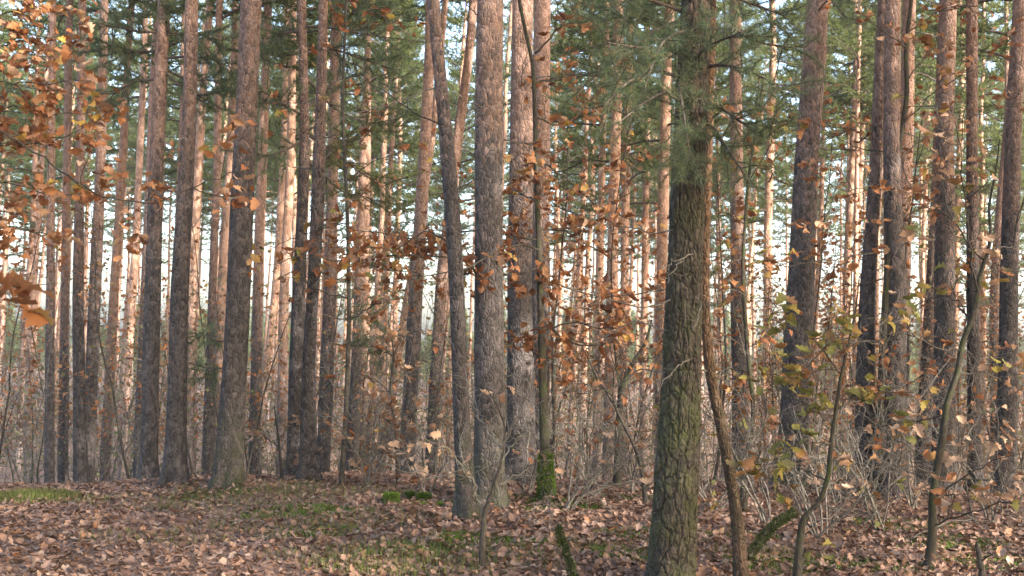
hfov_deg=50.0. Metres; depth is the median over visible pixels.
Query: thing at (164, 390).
thicket sapling
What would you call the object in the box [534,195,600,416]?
thicket sapling
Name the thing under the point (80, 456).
pine tree
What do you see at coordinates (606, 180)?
pine tree
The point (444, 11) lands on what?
pine tree
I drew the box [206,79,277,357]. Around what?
pine tree
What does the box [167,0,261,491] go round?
pine tree
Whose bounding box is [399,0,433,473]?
pine tree
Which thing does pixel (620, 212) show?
pine tree
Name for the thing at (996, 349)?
thicket sapling
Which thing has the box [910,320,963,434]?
thicket sapling
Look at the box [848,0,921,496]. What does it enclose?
pine tree
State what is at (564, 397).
thicket sapling
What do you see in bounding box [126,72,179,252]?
pine tree
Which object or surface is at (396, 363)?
oak sapling
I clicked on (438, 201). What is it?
pine tree
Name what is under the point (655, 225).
pine tree
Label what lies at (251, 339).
thicket sapling
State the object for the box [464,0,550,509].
pine tree
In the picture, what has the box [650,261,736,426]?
thicket sapling
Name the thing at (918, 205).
pine tree
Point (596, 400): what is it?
bare shrub
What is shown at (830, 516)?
fallen twig
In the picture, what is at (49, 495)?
grass
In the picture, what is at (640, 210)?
pine tree
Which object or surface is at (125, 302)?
thicket sapling
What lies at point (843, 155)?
thicket sapling
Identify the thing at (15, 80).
pine tree
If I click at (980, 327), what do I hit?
thicket sapling
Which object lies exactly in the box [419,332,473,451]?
thicket sapling
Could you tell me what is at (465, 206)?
pine tree
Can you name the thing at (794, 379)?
oak sapling
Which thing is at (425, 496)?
mossy stump
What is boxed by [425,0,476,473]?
pine tree
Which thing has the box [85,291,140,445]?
thicket sapling
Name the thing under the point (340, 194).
pine tree
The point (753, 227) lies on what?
pine tree
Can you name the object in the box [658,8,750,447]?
pine tree
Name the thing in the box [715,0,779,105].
pine tree
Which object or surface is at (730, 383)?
pine tree
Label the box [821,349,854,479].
thicket sapling
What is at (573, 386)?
thicket sapling
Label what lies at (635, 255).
pine tree
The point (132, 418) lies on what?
thicket sapling
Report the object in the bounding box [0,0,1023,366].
sky
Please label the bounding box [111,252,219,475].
thicket sapling
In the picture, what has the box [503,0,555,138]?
pine tree
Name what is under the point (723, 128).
pine tree
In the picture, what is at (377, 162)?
pine tree
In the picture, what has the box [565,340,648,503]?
oak sapling
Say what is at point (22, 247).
pine tree
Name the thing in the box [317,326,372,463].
thicket sapling
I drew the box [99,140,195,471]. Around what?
thicket sapling
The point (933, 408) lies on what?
bare shrub
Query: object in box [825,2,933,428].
pine tree
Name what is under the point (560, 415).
thicket sapling
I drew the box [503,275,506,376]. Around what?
thicket sapling
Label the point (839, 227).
pine tree
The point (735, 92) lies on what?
pine tree
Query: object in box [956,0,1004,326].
pine tree
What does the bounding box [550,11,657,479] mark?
pine tree
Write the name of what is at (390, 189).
pine tree
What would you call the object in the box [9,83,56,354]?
pine tree
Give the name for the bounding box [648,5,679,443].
pine tree
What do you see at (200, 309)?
thicket sapling
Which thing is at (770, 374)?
thicket sapling
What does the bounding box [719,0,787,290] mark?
pine tree
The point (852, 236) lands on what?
pine tree
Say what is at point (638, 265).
pine tree
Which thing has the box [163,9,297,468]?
pine tree
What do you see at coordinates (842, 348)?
thicket sapling
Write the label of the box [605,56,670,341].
pine tree
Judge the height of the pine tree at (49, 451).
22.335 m
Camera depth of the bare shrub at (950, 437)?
12.23 m
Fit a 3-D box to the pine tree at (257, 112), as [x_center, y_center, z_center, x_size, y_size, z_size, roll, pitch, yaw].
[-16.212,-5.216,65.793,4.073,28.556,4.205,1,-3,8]
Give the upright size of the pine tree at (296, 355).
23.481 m
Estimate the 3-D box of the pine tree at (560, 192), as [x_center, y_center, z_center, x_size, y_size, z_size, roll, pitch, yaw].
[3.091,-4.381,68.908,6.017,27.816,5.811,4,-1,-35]
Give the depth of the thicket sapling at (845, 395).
27.62 m
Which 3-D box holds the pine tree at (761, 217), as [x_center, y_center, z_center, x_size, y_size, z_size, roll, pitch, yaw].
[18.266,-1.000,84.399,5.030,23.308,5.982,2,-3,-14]
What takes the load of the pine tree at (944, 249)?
on the ground at (211, 569)
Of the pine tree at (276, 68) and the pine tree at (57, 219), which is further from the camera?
the pine tree at (57, 219)
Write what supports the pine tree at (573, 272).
on the ground at (211, 569)
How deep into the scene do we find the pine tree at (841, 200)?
98.19 m
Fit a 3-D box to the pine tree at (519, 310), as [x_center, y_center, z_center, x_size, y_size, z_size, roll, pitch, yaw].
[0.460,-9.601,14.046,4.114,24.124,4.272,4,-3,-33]
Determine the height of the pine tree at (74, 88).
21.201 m
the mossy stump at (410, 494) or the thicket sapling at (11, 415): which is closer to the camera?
the mossy stump at (410, 494)
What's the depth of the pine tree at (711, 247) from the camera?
105.34 m
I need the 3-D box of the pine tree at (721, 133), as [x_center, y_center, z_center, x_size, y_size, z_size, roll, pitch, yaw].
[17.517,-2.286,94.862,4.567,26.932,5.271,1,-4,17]
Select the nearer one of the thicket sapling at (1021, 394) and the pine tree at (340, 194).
the thicket sapling at (1021, 394)
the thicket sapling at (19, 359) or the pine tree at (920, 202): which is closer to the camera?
the thicket sapling at (19, 359)
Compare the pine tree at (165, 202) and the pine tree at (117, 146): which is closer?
the pine tree at (165, 202)
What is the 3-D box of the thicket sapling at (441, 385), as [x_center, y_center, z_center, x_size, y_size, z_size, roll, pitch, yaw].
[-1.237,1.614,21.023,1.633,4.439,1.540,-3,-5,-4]
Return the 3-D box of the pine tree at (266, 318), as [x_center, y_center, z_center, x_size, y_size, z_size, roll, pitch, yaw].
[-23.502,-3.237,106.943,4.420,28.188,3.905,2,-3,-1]
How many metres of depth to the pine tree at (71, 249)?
105.28 m
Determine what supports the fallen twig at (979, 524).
on the ground at (211, 569)
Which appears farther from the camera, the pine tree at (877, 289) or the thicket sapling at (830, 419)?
the pine tree at (877, 289)
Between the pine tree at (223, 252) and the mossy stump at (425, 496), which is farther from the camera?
the pine tree at (223, 252)
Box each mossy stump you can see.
[381,491,400,503]
[403,490,415,498]
[416,491,432,500]
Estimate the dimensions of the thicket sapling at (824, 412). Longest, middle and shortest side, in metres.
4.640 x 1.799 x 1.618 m
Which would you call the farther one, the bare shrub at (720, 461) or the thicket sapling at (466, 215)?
the thicket sapling at (466, 215)
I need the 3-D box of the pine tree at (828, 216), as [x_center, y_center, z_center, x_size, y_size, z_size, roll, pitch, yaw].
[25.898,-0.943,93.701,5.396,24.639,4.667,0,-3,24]
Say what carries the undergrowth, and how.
on the ground at (211, 569)
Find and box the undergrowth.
[0,169,1023,486]
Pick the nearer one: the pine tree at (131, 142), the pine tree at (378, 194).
the pine tree at (131, 142)
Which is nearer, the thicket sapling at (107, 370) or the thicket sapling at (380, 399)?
the thicket sapling at (107, 370)
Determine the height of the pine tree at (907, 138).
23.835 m
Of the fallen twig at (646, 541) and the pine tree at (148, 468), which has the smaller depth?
the fallen twig at (646, 541)
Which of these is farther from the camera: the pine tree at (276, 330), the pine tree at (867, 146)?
the pine tree at (276, 330)
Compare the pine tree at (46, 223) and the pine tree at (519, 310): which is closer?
the pine tree at (519, 310)
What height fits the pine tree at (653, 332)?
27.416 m
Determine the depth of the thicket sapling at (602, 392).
27.04 m
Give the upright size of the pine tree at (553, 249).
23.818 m
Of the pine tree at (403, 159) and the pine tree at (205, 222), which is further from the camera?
the pine tree at (205, 222)
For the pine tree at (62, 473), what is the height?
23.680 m
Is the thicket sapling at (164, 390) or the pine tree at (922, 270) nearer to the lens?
the thicket sapling at (164, 390)
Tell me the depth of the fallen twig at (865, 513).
10.08 m
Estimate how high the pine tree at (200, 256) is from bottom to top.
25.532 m
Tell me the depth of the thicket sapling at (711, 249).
19.55 m
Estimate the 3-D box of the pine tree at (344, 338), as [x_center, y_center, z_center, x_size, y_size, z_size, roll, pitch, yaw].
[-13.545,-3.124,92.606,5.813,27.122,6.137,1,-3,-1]
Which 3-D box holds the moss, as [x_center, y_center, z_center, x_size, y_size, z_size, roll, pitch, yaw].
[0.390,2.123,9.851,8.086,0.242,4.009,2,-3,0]
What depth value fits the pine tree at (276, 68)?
55.39 m
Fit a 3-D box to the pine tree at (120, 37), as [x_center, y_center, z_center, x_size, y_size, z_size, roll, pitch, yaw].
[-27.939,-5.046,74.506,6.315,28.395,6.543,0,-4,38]
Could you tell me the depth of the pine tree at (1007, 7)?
37.84 m
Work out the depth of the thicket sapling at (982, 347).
15.71 m
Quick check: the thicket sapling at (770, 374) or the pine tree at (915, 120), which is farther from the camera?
the pine tree at (915, 120)
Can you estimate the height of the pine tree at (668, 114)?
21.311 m
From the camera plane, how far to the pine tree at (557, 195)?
62.04 m
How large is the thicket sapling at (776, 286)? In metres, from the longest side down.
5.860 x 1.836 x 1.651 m
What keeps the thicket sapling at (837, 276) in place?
on the ground at (211, 569)
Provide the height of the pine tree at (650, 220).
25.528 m
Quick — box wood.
[0,284,1023,398]
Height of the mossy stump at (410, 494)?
0.115 m
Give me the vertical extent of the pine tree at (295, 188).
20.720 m
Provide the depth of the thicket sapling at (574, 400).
28.87 m
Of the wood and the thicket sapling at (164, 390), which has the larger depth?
the wood
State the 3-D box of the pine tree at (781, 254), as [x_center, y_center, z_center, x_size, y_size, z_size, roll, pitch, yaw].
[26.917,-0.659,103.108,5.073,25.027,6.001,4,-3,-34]
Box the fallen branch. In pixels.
[747,507,799,560]
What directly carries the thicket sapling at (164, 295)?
on the ground at (211, 569)
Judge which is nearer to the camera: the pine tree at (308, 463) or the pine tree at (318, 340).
the pine tree at (308, 463)
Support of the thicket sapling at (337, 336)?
on the ground at (211, 569)
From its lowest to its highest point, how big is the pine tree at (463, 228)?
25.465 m
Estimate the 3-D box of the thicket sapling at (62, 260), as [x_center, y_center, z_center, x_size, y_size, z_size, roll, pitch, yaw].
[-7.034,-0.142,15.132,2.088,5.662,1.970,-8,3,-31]
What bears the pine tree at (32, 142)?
on the ground at (211, 569)
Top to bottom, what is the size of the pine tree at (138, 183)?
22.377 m
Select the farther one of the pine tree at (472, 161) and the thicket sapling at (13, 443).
the pine tree at (472, 161)
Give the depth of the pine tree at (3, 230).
87.62 m
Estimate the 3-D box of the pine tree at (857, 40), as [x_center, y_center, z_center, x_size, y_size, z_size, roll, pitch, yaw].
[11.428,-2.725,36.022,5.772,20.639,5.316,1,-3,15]
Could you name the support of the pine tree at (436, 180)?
on the ground at (211, 569)
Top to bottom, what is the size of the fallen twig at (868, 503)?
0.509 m
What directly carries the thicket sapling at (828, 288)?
on the ground at (211, 569)
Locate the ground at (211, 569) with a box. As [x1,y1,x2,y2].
[0,349,1023,575]
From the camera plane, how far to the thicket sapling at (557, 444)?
23.69 m
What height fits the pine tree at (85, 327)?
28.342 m
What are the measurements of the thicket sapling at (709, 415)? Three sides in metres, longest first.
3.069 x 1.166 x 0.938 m
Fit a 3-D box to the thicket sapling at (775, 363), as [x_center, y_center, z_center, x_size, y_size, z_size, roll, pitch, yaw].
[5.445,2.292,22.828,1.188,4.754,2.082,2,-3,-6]
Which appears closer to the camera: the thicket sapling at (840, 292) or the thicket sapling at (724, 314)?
the thicket sapling at (724, 314)
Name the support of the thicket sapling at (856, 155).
on the ground at (211, 569)
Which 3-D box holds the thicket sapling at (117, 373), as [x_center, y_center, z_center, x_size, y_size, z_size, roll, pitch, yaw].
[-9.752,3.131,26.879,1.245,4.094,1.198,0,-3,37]
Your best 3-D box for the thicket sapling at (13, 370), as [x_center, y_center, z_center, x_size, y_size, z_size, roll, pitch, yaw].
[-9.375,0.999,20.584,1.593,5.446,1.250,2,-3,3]
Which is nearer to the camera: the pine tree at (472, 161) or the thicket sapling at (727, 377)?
the thicket sapling at (727, 377)
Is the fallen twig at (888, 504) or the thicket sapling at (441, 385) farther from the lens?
the thicket sapling at (441, 385)
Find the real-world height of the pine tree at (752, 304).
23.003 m
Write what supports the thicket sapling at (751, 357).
on the ground at (211, 569)
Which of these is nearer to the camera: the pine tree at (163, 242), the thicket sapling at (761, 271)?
the thicket sapling at (761, 271)
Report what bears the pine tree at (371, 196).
on the ground at (211, 569)
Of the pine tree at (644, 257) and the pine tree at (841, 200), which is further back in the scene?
the pine tree at (841, 200)
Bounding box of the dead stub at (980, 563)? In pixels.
[975,543,992,575]
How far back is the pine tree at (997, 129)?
80.80 m
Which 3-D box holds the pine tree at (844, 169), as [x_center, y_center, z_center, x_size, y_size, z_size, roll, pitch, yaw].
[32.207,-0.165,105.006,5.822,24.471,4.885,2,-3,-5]
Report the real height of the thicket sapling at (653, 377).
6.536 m
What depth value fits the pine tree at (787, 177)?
53.86 m
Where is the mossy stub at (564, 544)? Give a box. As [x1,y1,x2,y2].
[553,523,577,575]
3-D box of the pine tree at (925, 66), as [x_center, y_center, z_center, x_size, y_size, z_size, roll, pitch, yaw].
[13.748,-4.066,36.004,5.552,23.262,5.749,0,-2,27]
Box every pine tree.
[0,0,26,205]
[0,0,94,471]
[0,0,136,481]
[0,2,33,185]
[0,18,34,275]
[0,32,32,221]
[0,69,39,384]
[0,124,29,391]
[0,163,29,393]
[1,162,29,330]
[2,115,61,397]
[9,79,85,373]
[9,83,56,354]
[11,110,74,307]
[13,0,198,483]
[16,0,119,447]
[16,54,62,408]
[18,3,85,412]
[23,0,184,484]
[24,150,94,298]
[26,16,95,336]
[55,27,133,308]
[55,155,90,282]
[56,0,228,480]
[59,20,115,362]
[60,0,268,480]
[67,0,88,482]
[74,9,148,370]
[76,0,165,436]
[86,0,131,482]
[91,82,146,327]
[92,0,329,474]
[99,1,134,482]
[103,111,145,346]
[104,131,143,304]
[105,134,146,393]
[107,0,180,461]
[111,44,176,410]
[113,113,166,380]
[120,0,230,264]
[121,0,157,479]
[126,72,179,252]
[142,80,179,404]
[143,67,213,186]
[146,0,230,343]
[156,0,220,488]
[162,127,176,396]
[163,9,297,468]
[163,81,224,205]
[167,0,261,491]
[179,0,330,474]
[187,0,213,474]
[197,135,221,332]
[200,111,224,250]
[201,39,275,224]
[201,114,225,416]
[203,0,373,442]
[203,138,222,299]
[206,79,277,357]
[208,0,308,439]
[212,0,261,105]
[213,1,238,462]
[217,0,430,475]
[222,9,279,176]
[225,1,361,389]
[253,152,278,404]
[254,69,298,356]
[254,109,325,421]
[255,149,274,362]
[260,0,409,472]
[265,72,311,423]
[265,152,296,414]
[267,0,413,472]
[267,2,296,474]
[269,28,348,288]
[271,0,327,482]
[281,0,452,472]
[290,86,338,310]
[297,30,373,350]
[298,0,372,433]
[309,138,343,213]
[311,0,483,521]
[313,34,391,278]
[321,125,355,410]
[327,18,451,442]
[328,0,455,465]
[336,1,442,471]
[338,98,370,407]
[340,38,414,423]
[340,148,377,387]
[342,0,462,471]
[343,92,392,294]
[350,18,411,323]
[370,137,402,344]
[371,52,442,386]
[375,0,468,472]
[375,0,510,471]
[387,80,441,338]
[393,134,439,221]
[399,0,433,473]
[402,78,440,183]
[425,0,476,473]
[427,64,474,424]
[428,164,472,255]
[430,43,475,433]
[430,76,474,388]
[430,122,470,255]
[438,130,474,402]
[457,24,511,151]
[460,145,508,227]
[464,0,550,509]
[466,0,559,207]
[472,100,509,300]
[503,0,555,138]
[503,158,508,283]
[505,0,559,483]
[506,0,672,478]
[506,60,569,175]
[507,8,597,442]
[509,0,584,72]
[532,0,579,452]
[536,0,839,575]
[549,1,598,396]
[549,62,580,417]
[550,0,632,478]
[550,0,676,479]
[550,0,679,475]
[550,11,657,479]
[550,79,587,430]
[550,173,597,405]
[557,44,636,422]
[560,122,607,405]
[560,172,597,402]
[578,2,717,479]
[581,0,753,466]
[583,145,607,392]
[595,150,640,413]
[604,175,641,256]
[604,176,635,403]
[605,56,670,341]
[618,136,654,406]
[619,119,673,421]
[629,106,656,412]
[630,135,669,279]
[631,24,729,261]
[631,133,673,407]
[632,125,673,388]
[643,8,677,274]
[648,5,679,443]
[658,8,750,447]
[704,202,723,368]
[710,21,772,477]
[710,112,729,413]
[710,176,730,372]
[711,0,844,481]
[711,186,730,272]
[713,93,757,413]
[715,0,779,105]
[715,132,788,410]
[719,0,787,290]
[722,121,758,410]
[727,0,876,445]
[727,41,789,340]
[729,0,749,481]
[729,138,784,421]
[744,113,793,417]
[744,120,773,415]
[751,1,853,236]
[761,0,878,487]
[762,110,795,292]
[765,0,852,474]
[772,152,829,255]
[778,0,935,477]
[779,0,918,481]
[785,54,846,416]
[785,137,844,290]
[802,0,918,501]
[819,115,862,329]
[825,0,937,286]
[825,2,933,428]
[827,1,872,446]
[828,164,865,312]
[829,0,921,379]
[831,145,882,233]
[833,140,882,242]
[834,27,918,290]
[836,180,865,258]
[842,0,965,220]
[847,0,1009,346]
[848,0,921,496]
[861,205,883,302]
[865,0,985,436]
[901,0,920,456]
[901,0,1012,487]
[902,0,1022,409]
[909,0,997,490]
[911,62,979,257]
[912,0,1023,478]
[912,103,963,193]
[912,169,930,228]
[913,0,940,484]
[913,30,957,281]
[913,51,964,337]
[914,36,998,308]
[922,0,998,491]
[954,0,1023,255]
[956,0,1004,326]
[963,96,999,349]
[984,63,1023,197]
[984,64,1023,241]
[987,0,1023,494]
[1020,99,1023,436]
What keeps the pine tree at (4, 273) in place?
on the ground at (211, 569)
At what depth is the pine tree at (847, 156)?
58.21 m
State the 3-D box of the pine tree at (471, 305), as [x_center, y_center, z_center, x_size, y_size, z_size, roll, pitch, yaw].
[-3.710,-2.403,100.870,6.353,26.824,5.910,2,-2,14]
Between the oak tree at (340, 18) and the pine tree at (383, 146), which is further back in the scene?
the pine tree at (383, 146)
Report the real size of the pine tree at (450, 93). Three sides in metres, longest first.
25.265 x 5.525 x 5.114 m
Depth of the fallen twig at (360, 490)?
10.44 m
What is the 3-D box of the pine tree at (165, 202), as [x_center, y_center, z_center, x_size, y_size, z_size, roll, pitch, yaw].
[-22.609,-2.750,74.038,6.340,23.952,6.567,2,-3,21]
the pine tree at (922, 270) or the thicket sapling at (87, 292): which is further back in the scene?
the pine tree at (922, 270)
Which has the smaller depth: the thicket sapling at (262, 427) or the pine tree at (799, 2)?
the thicket sapling at (262, 427)
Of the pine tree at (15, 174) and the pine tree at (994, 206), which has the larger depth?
the pine tree at (15, 174)
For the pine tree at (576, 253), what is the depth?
101.53 m
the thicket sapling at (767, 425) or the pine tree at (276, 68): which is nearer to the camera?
the thicket sapling at (767, 425)
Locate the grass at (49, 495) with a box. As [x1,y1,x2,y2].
[0,477,834,575]
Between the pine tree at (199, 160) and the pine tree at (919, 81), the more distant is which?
the pine tree at (919, 81)
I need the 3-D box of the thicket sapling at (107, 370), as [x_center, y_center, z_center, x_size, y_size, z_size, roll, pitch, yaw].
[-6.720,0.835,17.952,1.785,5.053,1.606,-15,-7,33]
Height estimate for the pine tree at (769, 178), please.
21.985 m
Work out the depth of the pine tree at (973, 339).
14.01 m
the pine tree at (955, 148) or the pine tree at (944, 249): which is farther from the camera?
the pine tree at (955, 148)
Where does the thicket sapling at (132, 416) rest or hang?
on the ground at (211, 569)
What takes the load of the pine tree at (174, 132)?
on the ground at (211, 569)
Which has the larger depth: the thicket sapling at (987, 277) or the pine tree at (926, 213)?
the pine tree at (926, 213)
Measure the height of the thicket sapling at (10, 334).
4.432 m
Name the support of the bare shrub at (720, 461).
on the ground at (211, 569)
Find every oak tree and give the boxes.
[0,0,260,266]
[246,0,666,498]
[252,0,428,484]
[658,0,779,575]
[756,0,1023,491]
[818,90,1023,569]
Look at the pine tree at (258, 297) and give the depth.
23.96 m
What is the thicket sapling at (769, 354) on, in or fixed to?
on the ground at (211, 569)
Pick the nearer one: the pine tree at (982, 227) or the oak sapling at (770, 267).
the oak sapling at (770, 267)
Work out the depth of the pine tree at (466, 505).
9.67 m
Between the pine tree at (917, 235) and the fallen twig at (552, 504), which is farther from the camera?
the pine tree at (917, 235)
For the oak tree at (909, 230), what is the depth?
8.24 m
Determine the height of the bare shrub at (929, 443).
2.021 m
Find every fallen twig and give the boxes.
[342,476,391,508]
[512,489,563,525]
[532,473,574,530]
[620,499,651,536]
[629,493,700,551]
[789,494,881,547]
[817,490,914,526]
[828,470,865,520]
[835,486,900,533]
[840,478,927,528]
[890,519,1002,540]
[938,509,1012,552]
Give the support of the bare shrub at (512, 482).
on the ground at (211, 569)
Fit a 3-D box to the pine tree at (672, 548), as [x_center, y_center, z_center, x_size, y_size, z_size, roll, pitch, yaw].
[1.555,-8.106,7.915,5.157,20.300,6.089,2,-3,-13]
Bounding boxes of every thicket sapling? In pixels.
[0,77,75,382]
[0,212,65,457]
[0,308,29,481]
[0,338,44,455]
[0,370,28,481]
[1,255,71,432]
[1,317,72,482]
[14,318,67,483]
[38,241,129,429]
[41,280,131,443]
[42,183,164,478]
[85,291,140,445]
[96,332,132,457]
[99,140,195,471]
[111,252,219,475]
[113,343,168,476]
[116,281,199,436]
[119,316,168,449]
[126,277,203,462]
[129,323,201,449]
[162,188,256,437]
[191,267,264,473]
[245,345,288,457]
[245,373,267,472]
[246,226,340,473]
[269,236,397,452]
[287,277,341,434]
[316,284,352,467]
[316,345,344,463]
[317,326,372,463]
[318,256,398,470]
[358,304,403,455]
[360,284,404,472]
[362,360,391,471]
[393,128,538,428]
[403,262,473,474]
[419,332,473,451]
[422,380,452,475]
[448,319,473,448]
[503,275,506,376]
[504,250,588,420]
[533,125,624,463]
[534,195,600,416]
[549,258,633,450]
[549,347,589,479]
[550,399,571,479]
[555,302,594,479]
[556,285,641,473]
[559,321,642,479]
[560,384,591,473]
[561,115,668,477]
[593,334,650,445]
[600,299,660,459]
[617,218,730,478]
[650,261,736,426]
[654,203,769,433]
[662,128,782,478]
[700,357,731,473]
[712,298,771,429]
[715,339,756,479]
[718,264,784,455]
[721,319,782,469]
[725,269,828,442]
[746,254,824,462]
[748,297,783,456]
[751,299,830,445]
[752,350,780,479]
[754,356,774,469]
[770,78,877,364]
[774,211,882,476]
[809,245,849,480]
[809,321,834,450]
[809,338,854,476]
[809,340,827,470]
[810,227,883,466]
[810,228,883,466]
[810,262,877,480]
[815,109,994,384]
[815,291,879,480]
[817,348,851,474]
[818,304,855,444]
[818,357,851,471]
[820,84,970,388]
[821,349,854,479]
[840,290,933,435]
[908,292,993,488]
[910,295,982,433]
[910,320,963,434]
[916,277,965,409]
[925,227,1023,470]
[955,229,999,456]
[956,242,1023,419]
[956,304,1023,460]
[960,299,1023,439]
[960,330,1020,474]
[981,315,1023,479]
[982,319,1023,441]
[1018,334,1023,481]
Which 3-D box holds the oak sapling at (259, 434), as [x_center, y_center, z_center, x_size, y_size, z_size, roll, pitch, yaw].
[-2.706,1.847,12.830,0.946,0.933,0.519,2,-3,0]
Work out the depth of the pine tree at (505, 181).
81.33 m
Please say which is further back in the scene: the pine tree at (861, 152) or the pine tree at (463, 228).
the pine tree at (463, 228)
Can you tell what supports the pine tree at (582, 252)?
on the ground at (211, 569)
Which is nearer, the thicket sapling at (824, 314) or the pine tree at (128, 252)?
the thicket sapling at (824, 314)
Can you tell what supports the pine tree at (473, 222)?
on the ground at (211, 569)
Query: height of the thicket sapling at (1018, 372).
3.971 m
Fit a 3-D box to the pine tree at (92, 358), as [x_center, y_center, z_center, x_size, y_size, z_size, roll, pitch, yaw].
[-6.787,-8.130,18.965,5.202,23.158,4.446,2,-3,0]
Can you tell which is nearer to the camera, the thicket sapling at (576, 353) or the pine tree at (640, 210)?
the thicket sapling at (576, 353)
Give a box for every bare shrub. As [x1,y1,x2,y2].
[311,359,423,487]
[377,339,454,497]
[447,388,589,495]
[509,351,657,492]
[546,384,657,519]
[580,368,718,492]
[620,364,818,512]
[652,369,821,522]
[732,384,896,539]
[784,351,962,503]
[796,287,1001,506]
[816,389,942,530]
[845,342,1010,497]
[847,324,1010,509]
[902,387,1023,535]
[945,332,1023,504]
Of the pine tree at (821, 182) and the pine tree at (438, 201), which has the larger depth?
the pine tree at (438, 201)
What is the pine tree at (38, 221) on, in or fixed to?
on the ground at (211, 569)
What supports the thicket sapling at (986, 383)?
on the ground at (211, 569)
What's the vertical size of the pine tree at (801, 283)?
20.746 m
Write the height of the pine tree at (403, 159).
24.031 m
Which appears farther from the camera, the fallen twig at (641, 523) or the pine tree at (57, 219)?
the pine tree at (57, 219)
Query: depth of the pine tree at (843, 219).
84.46 m
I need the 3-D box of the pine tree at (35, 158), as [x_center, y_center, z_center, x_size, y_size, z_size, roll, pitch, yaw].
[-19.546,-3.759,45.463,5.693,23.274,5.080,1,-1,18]
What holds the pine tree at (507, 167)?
on the ground at (211, 569)
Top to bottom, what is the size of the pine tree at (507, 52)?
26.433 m
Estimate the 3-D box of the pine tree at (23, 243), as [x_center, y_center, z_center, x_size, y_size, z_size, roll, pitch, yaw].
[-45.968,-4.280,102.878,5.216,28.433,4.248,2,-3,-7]
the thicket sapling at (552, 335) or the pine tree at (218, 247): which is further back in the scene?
the pine tree at (218, 247)
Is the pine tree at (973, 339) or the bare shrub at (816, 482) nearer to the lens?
the bare shrub at (816, 482)
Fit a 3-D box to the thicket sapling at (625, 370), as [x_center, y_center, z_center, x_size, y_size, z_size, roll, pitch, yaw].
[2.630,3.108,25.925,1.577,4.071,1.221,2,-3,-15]
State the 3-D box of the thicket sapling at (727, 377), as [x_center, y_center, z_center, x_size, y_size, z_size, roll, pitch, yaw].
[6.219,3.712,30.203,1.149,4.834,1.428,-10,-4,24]
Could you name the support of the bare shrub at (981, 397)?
on the ground at (211, 569)
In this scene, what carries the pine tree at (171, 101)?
on the ground at (211, 569)
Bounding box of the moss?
[165,486,1023,575]
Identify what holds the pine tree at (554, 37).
on the ground at (211, 569)
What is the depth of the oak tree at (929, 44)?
12.03 m
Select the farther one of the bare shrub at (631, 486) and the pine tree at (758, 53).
the pine tree at (758, 53)
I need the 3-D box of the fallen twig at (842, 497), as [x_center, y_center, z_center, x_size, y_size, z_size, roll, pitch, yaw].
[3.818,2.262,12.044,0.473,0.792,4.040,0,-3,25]
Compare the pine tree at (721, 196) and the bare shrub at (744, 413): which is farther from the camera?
the pine tree at (721, 196)
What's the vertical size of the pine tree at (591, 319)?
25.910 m
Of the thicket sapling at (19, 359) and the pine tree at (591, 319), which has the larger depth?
the pine tree at (591, 319)
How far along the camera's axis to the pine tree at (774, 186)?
91.55 m
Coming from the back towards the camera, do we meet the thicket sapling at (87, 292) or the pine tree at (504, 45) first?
the pine tree at (504, 45)
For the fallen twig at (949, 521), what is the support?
on the ground at (211, 569)
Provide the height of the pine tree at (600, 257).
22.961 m
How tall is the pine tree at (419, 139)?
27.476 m
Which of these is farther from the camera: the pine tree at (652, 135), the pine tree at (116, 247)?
the pine tree at (652, 135)
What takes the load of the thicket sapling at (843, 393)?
on the ground at (211, 569)
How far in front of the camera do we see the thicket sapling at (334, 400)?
32.14 m
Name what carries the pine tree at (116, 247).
on the ground at (211, 569)
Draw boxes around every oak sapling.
[0,269,54,328]
[245,405,322,479]
[324,311,453,483]
[379,354,558,567]
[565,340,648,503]
[591,315,661,485]
[710,81,809,511]
[725,277,937,575]
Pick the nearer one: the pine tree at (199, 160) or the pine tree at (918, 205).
the pine tree at (199, 160)
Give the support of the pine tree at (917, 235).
on the ground at (211, 569)
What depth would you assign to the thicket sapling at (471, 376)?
31.92 m
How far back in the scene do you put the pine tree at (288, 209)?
25.97 m
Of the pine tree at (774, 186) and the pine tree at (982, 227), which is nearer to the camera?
the pine tree at (982, 227)
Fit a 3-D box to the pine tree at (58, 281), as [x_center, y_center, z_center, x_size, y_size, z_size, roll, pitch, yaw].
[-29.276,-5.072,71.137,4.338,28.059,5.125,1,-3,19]
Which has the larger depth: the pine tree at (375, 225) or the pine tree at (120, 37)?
the pine tree at (120, 37)
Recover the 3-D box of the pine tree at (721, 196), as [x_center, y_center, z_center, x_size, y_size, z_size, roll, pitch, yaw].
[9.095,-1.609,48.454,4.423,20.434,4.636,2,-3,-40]
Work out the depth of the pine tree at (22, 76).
66.32 m
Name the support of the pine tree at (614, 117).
on the ground at (211, 569)
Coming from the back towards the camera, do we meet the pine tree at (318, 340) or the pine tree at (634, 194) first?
the pine tree at (634, 194)
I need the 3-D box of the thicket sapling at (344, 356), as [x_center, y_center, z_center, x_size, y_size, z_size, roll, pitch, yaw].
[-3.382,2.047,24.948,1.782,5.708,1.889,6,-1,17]
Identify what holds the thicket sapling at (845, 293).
on the ground at (211, 569)
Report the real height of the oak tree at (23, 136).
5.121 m
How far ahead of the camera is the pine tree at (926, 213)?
69.95 m
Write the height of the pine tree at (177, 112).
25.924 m
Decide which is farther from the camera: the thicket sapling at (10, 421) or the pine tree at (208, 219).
the pine tree at (208, 219)
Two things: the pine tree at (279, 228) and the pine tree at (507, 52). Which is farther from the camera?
the pine tree at (507, 52)
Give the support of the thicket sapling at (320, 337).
on the ground at (211, 569)
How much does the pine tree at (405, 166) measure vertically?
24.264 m
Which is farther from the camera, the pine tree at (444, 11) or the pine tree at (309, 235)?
the pine tree at (309, 235)

